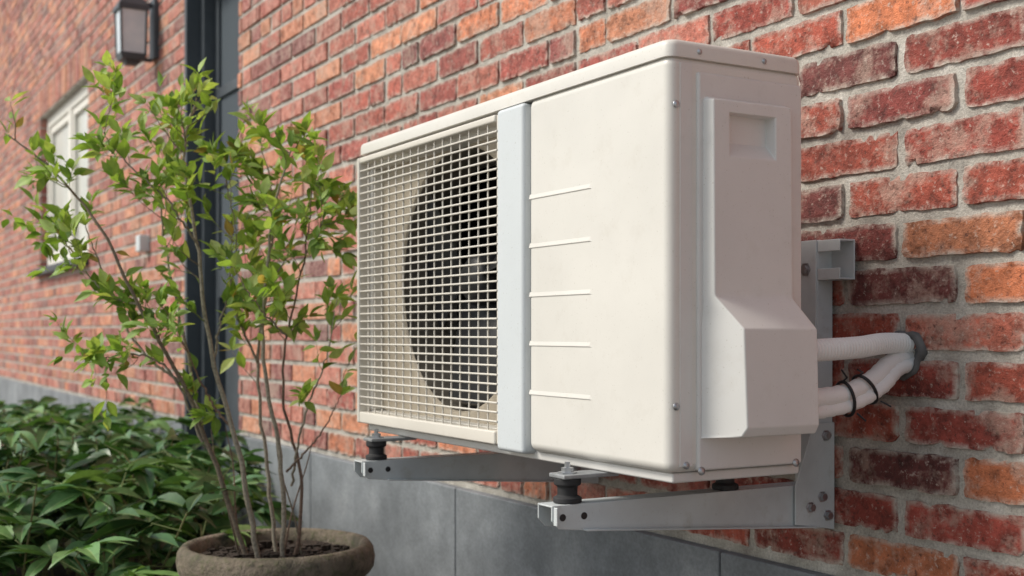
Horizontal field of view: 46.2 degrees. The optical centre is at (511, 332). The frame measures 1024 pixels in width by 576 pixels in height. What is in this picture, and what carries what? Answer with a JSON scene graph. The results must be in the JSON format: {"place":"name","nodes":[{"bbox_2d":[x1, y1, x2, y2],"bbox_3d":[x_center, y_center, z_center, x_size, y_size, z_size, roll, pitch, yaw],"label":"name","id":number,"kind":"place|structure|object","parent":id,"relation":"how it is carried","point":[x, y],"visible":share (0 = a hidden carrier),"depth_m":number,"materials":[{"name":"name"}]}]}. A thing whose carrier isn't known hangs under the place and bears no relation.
{"place":"outdoors","nodes":[
{"label":"outdoors","id":0,"kind":"place"},
{"label":"ground","id":1,"kind":"structure","parent":0,"visible":0},
{"bbox_2d":[0,537,176,575],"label":"garden bed","id":2,"kind":"object","parent":1,"relation":"on","point":[59,569],"visible":0.02,"depth_m":3.91,"materials":[{"name":"soil"}]},
{"bbox_2d":[0,396,303,575],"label":"peony bush","id":3,"kind":"object","parent":2,"relation":"on","point":[79,479],"visible":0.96,"depth_m":3.03,"materials":[{"name":"green plant"}]},
{"bbox_2d":[0,50,374,575],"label":"potted shrub","id":4,"kind":"object","parent":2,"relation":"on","point":[284,550],"visible":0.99,"depth_m":2.53,"materials":[{"name":"green plant"}]},
{"bbox_2d":[0,377,832,575],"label":"stone plinth","id":5,"kind":"structure","parent":1,"relation":"on","point":[421,528],"depth_m":2.97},
{"bbox_2d":[0,0,1023,575],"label":"mortar wall","id":6,"kind":"structure","parent":1,"relation":"on","point":[958,306],"depth_m":1.96,"materials":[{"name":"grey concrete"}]},
{"bbox_2d":[30,257,88,276],"bbox_3d":[-2.926,-0.422,7.818,0.140,0.047,1.840,0,0,-30],"label":"window sill","id":7,"kind":"structure","parent":6,"relation":"attached to","point":[50,268],"depth_m":7.82,"materials":[{"name":"grey stone"}]},
{"bbox_2d":[47,83,87,265],"bbox_3d":[-2.865,-0.988,7.853,0.060,1.081,1.730,0,0,-30],"label":"window frame","id":8,"kind":"object","parent":6,"relation":"attached to","point":[70,110],"visible":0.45,"depth_m":7.82,"materials":[{"name":"white wood"}]},
{"bbox_2d":[55,108,87,251],"bbox_3d":[-2.859,-0.990,7.857,0.005,0.984,1.620,0,0,-30],"label":"window glass","id":9,"kind":"object","parent":8,"relation":"in","point":[61,146],"visible":0.07,"depth_m":8.09,"materials":[{"name":"grey glass"}]},
{"bbox_2d":[113,0,158,66],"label":"wall lantern","id":10,"kind":"object","parent":6,"relation":"attached to","point":[131,23],"depth_m":5.55,"materials":[{"name":"paint"}]},
{"bbox_2d":[136,235,149,251],"bbox_3d":[-1.774,-0.430,5.770,0.054,0.080,0.080,0,0,-30],"label":"outdoor socket","id":11,"kind":"object","parent":6,"relation":"attached to","point":[142,243],"visible":1,"depth_m":5.74,"materials":[{"name":"plastic"}]},
{"bbox_2d":[184,0,239,493],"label":"door frame","id":12,"kind":"object","parent":6,"relation":"attached to","point":[202,29],"visible":0.12,"depth_m":5.14,"materials":[{"name":"black metal"}]},
{"bbox_2d":[221,0,238,268],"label":"door glass","id":13,"kind":"object","parent":12,"relation":"in","point":[229,45],"visible":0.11,"depth_m":5.03,"materials":[{"name":"grey glass"}]},
{"bbox_2d":[0,0,1023,575],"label":"bricks","id":14,"kind":"object","parent":6,"relation":"attached to","point":[984,182],"visible":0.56,"depth_m":2.10,"materials":[{"name":"red brick"}]},
{"bbox_2d":[354,239,854,530],"bbox_3d":[0.098,0.081,2.070,0.519,0.453,0.819,0,0,-30],"label":"wall bracket","id":15,"kind":"object","parent":6,"relation":"attached to","point":[805,499],"depth_m":1.86,"materials":[{"name":"metal"}]},
{"bbox_2d":[357,39,818,503],"bbox_3d":[0.052,-0.072,1.986,0.322,0.614,1.068,0,0,-30],"label":"air conditioner","id":16,"kind":"object","parent":15,"relation":"on","point":[596,267],"visible":1,"depth_m":1.65,"materials":[{"name":"beige metal"}]},
{"bbox_2d":[817,330,927,421],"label":"insulated pipes","id":17,"kind":"object","parent":6,"relation":"attached to","point":[900,360],"visible":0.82,"depth_m":1.67,"materials":[{"name":"white plastic"}]}
]}

